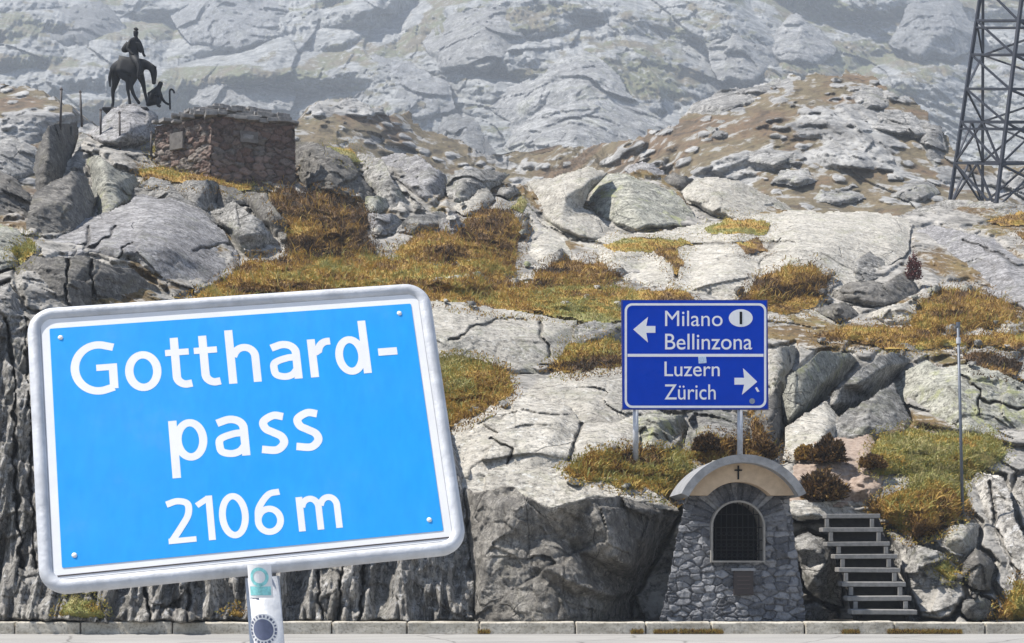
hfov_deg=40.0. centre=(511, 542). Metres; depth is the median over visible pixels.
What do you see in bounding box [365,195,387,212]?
boulder
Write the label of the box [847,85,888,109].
outcrop
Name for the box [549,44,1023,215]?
rocky hill
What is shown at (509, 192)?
stone
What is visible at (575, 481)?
stone
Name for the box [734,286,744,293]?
stone
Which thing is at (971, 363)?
stone
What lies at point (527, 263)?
stone
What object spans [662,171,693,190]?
boulder
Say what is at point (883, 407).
rock slab
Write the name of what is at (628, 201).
boulder
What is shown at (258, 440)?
town sign
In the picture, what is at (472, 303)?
stone
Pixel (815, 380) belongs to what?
rock slab
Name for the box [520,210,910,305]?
rock slab
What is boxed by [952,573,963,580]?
stone
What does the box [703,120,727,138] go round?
outcrop
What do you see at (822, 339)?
stone
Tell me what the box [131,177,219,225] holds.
boulder
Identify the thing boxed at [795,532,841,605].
boulder
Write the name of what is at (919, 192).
outcrop
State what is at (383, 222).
boulder
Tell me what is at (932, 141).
outcrop
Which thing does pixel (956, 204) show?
rock slab
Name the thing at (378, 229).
stone
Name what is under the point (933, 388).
boulder
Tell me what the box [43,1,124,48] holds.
rock ridge
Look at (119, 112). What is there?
fence stake
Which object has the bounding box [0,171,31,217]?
boulder
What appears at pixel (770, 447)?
heather bush
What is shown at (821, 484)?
heather bush
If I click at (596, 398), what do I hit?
rock slab
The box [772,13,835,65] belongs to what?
rock ridge
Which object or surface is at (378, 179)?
boulder
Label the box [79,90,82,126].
fence stake
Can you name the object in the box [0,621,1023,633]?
kerb
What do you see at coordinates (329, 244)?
alpine grass
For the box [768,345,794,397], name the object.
boulder
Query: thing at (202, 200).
boulder
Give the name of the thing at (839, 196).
outcrop
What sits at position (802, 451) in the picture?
heather bush
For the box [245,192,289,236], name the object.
boulder
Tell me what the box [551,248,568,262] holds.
boulder
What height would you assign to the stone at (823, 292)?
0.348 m
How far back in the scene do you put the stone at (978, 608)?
26.27 m
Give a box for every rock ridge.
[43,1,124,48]
[168,0,288,52]
[189,81,295,110]
[352,53,454,120]
[422,0,528,75]
[438,113,495,154]
[704,33,778,84]
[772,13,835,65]
[889,0,973,62]
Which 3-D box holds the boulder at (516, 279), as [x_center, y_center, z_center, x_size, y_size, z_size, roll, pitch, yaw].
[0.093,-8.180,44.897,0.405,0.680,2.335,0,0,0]
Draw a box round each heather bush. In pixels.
[690,432,721,452]
[752,438,778,456]
[793,443,813,461]
[800,465,851,501]
[807,432,848,463]
[858,452,888,469]
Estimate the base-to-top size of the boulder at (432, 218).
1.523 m
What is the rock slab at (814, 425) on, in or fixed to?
on the hillside
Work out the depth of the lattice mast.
64.10 m
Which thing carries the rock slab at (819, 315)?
on the hillside
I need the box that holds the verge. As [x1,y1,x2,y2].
[407,617,1023,626]
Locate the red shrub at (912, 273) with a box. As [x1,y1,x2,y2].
[905,250,922,280]
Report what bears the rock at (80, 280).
on the hillside
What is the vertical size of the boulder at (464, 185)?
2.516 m
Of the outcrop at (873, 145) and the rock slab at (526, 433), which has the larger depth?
the outcrop at (873, 145)
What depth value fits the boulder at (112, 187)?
43.75 m
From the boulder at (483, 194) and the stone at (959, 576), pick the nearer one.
the stone at (959, 576)
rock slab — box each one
[72,133,90,156]
[430,300,576,373]
[451,397,640,478]
[462,466,678,511]
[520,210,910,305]
[522,366,657,424]
[625,161,663,174]
[682,177,792,218]
[778,304,834,353]
[782,351,856,425]
[783,401,838,460]
[790,500,872,520]
[827,352,909,414]
[835,383,910,440]
[871,343,940,362]
[905,199,1023,214]
[916,225,1023,309]
[968,344,1023,378]
[972,473,1023,620]
[1010,476,1023,534]
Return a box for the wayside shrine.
[659,454,805,621]
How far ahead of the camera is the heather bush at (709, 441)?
29.46 m
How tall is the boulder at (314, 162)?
3.258 m
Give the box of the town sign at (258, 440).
[28,284,464,642]
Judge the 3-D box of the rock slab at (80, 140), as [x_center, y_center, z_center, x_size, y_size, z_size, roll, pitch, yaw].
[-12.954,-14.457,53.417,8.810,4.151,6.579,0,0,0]
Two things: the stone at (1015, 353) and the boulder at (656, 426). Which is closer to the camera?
the boulder at (656, 426)
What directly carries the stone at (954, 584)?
on the hillside
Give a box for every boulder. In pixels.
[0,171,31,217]
[0,224,26,269]
[25,171,95,233]
[33,121,78,190]
[85,155,138,214]
[89,103,157,148]
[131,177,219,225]
[172,179,217,210]
[208,201,278,254]
[217,185,248,206]
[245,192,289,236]
[295,141,372,202]
[357,152,409,207]
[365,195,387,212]
[366,212,402,235]
[381,153,445,201]
[402,211,446,233]
[439,213,464,233]
[445,271,485,278]
[446,169,509,202]
[454,187,494,215]
[464,486,678,622]
[510,278,518,284]
[520,220,533,237]
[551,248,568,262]
[573,320,620,342]
[638,410,687,450]
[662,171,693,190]
[685,410,750,450]
[749,381,784,445]
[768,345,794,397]
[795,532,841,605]
[815,302,857,322]
[833,271,917,306]
[852,251,884,281]
[865,299,916,324]
[885,527,964,619]
[895,360,1023,434]
[928,523,979,571]
[961,548,995,589]
[987,320,1023,334]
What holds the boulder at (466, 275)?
on the hillside
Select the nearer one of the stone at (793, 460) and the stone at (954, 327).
the stone at (793, 460)
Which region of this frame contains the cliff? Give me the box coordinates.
[0,283,475,623]
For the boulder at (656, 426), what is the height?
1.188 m
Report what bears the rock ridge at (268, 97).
on the mountain
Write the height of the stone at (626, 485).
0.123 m
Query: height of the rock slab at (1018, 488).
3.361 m
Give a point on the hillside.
(940, 599)
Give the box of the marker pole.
[956,322,964,523]
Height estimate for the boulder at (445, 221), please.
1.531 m
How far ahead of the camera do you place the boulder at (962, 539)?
27.46 m
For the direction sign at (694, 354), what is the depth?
28.60 m
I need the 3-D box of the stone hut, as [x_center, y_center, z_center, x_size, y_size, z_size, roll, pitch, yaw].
[-10.228,-13.601,50.147,5.003,3.802,2.459,0,0,-17]
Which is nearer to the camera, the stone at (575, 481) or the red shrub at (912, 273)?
the stone at (575, 481)
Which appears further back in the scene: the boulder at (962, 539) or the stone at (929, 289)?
the stone at (929, 289)
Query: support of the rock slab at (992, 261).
on the hillside
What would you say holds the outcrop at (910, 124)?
on the rocky hill at (818, 126)
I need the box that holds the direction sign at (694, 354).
[621,300,768,460]
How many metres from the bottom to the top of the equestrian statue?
3.291 m
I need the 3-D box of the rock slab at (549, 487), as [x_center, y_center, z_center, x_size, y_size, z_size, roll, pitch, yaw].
[1.154,-1.079,27.785,4.441,0.983,2.828,0,0,0]
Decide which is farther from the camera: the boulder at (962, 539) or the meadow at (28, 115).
the meadow at (28, 115)
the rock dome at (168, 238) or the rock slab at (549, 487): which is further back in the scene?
the rock dome at (168, 238)
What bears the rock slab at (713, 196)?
on the hillside
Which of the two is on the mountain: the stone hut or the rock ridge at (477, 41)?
the rock ridge at (477, 41)
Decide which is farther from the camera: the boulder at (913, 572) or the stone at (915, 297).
the stone at (915, 297)
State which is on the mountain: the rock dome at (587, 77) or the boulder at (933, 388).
the rock dome at (587, 77)
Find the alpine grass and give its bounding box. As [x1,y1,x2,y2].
[1,136,1023,633]
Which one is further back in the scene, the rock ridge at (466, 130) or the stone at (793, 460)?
the rock ridge at (466, 130)
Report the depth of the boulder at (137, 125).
51.43 m
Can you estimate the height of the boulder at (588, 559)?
2.903 m
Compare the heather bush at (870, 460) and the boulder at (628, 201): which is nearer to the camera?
the heather bush at (870, 460)
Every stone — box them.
[371,226,381,232]
[413,205,421,208]
[446,216,455,219]
[466,301,476,305]
[496,185,519,198]
[498,400,508,406]
[519,229,527,234]
[523,261,530,266]
[567,479,583,485]
[606,268,627,278]
[621,483,630,488]
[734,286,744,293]
[786,455,797,463]
[804,603,835,620]
[817,337,825,342]
[818,289,827,295]
[832,308,843,314]
[911,295,919,298]
[927,287,932,293]
[932,285,941,291]
[944,324,962,334]
[948,581,956,586]
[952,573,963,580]
[960,285,976,290]
[961,596,993,621]
[967,361,975,365]
[974,340,982,346]
[1008,351,1020,358]
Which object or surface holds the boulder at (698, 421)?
on the hillside
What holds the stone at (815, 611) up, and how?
on the verge
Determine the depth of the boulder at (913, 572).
27.10 m
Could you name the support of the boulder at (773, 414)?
on the hillside
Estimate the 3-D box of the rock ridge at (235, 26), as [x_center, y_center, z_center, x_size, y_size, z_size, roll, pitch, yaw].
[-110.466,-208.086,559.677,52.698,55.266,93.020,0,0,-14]
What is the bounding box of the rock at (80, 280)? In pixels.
[16,256,159,306]
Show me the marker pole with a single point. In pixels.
(958, 340)
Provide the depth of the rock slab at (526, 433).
28.91 m
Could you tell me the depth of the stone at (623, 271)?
46.54 m
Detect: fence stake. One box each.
[59,87,62,129]
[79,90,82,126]
[99,108,101,134]
[118,111,120,149]
[150,131,152,160]
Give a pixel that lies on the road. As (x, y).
(522, 638)
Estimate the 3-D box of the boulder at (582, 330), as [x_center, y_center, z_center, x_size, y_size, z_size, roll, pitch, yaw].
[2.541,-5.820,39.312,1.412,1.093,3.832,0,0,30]
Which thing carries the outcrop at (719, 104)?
on the rocky hill at (818, 126)
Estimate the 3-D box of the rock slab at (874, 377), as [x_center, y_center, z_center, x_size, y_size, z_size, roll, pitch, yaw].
[9.214,-4.132,36.735,1.338,2.204,6.919,0,0,29]
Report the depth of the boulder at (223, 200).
47.24 m
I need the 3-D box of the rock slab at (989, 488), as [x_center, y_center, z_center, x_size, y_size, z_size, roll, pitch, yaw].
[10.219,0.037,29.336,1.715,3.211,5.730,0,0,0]
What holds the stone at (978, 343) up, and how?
on the hillside
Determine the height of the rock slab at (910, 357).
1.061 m
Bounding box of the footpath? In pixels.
[790,434,883,506]
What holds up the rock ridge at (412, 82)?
on the mountain
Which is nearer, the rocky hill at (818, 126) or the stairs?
the stairs
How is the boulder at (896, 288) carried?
on the hillside
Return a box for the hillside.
[0,129,1023,627]
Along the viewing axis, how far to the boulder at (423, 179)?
53.11 m
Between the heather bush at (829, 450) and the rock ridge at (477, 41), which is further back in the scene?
the rock ridge at (477, 41)
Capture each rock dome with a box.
[46,194,240,290]
[489,51,670,136]
[502,101,637,152]
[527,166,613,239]
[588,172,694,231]
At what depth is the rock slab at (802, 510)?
28.37 m
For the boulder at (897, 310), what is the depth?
43.42 m
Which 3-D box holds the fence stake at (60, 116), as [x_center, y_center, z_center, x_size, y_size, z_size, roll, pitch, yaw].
[-15.191,-14.612,47.391,0.134,1.440,0.095,0,0,0]
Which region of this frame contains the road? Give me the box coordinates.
[0,634,1023,642]
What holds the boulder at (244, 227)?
on the hillside
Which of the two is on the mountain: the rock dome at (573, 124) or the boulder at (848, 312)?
the rock dome at (573, 124)
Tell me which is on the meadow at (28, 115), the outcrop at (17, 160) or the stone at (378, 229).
the outcrop at (17, 160)
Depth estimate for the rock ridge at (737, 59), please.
456.99 m
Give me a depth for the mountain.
483.71 m
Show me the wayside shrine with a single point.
(735, 556)
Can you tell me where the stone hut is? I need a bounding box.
[152,103,298,186]
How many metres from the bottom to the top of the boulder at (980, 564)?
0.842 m
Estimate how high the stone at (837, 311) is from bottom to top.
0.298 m
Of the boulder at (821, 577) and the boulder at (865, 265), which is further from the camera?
the boulder at (865, 265)
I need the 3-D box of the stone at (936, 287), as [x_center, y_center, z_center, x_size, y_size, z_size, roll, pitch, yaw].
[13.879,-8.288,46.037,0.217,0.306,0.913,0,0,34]
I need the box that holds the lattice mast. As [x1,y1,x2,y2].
[948,0,1023,202]
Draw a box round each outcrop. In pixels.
[0,136,37,178]
[683,78,780,116]
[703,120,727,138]
[746,150,802,168]
[770,169,816,186]
[814,183,865,204]
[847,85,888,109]
[858,144,875,148]
[865,112,928,138]
[890,180,939,202]
[917,122,946,166]
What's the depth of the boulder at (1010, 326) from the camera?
42.60 m
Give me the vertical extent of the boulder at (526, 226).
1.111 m
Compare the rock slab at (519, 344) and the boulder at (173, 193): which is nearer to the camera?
the rock slab at (519, 344)
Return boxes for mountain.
[0,0,1023,169]
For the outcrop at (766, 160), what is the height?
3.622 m
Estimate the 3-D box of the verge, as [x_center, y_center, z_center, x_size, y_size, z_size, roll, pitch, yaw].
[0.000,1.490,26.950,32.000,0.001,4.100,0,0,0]
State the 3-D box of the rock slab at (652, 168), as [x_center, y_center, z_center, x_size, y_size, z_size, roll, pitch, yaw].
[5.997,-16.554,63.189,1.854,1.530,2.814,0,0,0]
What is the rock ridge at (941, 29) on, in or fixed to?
on the mountain
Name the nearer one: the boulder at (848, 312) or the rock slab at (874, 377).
the rock slab at (874, 377)
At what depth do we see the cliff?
25.57 m
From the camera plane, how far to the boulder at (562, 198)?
53.43 m
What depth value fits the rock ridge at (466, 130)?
289.19 m
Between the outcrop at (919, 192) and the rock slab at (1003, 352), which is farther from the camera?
the outcrop at (919, 192)
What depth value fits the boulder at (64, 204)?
38.97 m
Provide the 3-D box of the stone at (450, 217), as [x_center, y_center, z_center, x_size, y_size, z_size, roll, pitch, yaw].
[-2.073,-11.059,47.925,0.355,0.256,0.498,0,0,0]
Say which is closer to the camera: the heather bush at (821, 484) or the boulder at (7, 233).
the heather bush at (821, 484)
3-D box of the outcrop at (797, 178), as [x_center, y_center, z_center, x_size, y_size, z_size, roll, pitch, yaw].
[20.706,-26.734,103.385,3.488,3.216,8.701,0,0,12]
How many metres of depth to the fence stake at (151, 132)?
50.49 m
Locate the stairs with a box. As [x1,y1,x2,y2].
[819,514,916,621]
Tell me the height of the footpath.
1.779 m
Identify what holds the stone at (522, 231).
on the hillside
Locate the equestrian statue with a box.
[102,27,174,113]
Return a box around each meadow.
[0,84,607,196]
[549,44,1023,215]
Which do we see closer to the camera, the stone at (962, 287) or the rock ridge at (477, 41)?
the stone at (962, 287)
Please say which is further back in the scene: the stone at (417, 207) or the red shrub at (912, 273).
the stone at (417, 207)
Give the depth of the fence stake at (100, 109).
50.99 m
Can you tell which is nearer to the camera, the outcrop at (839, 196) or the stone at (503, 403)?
the stone at (503, 403)

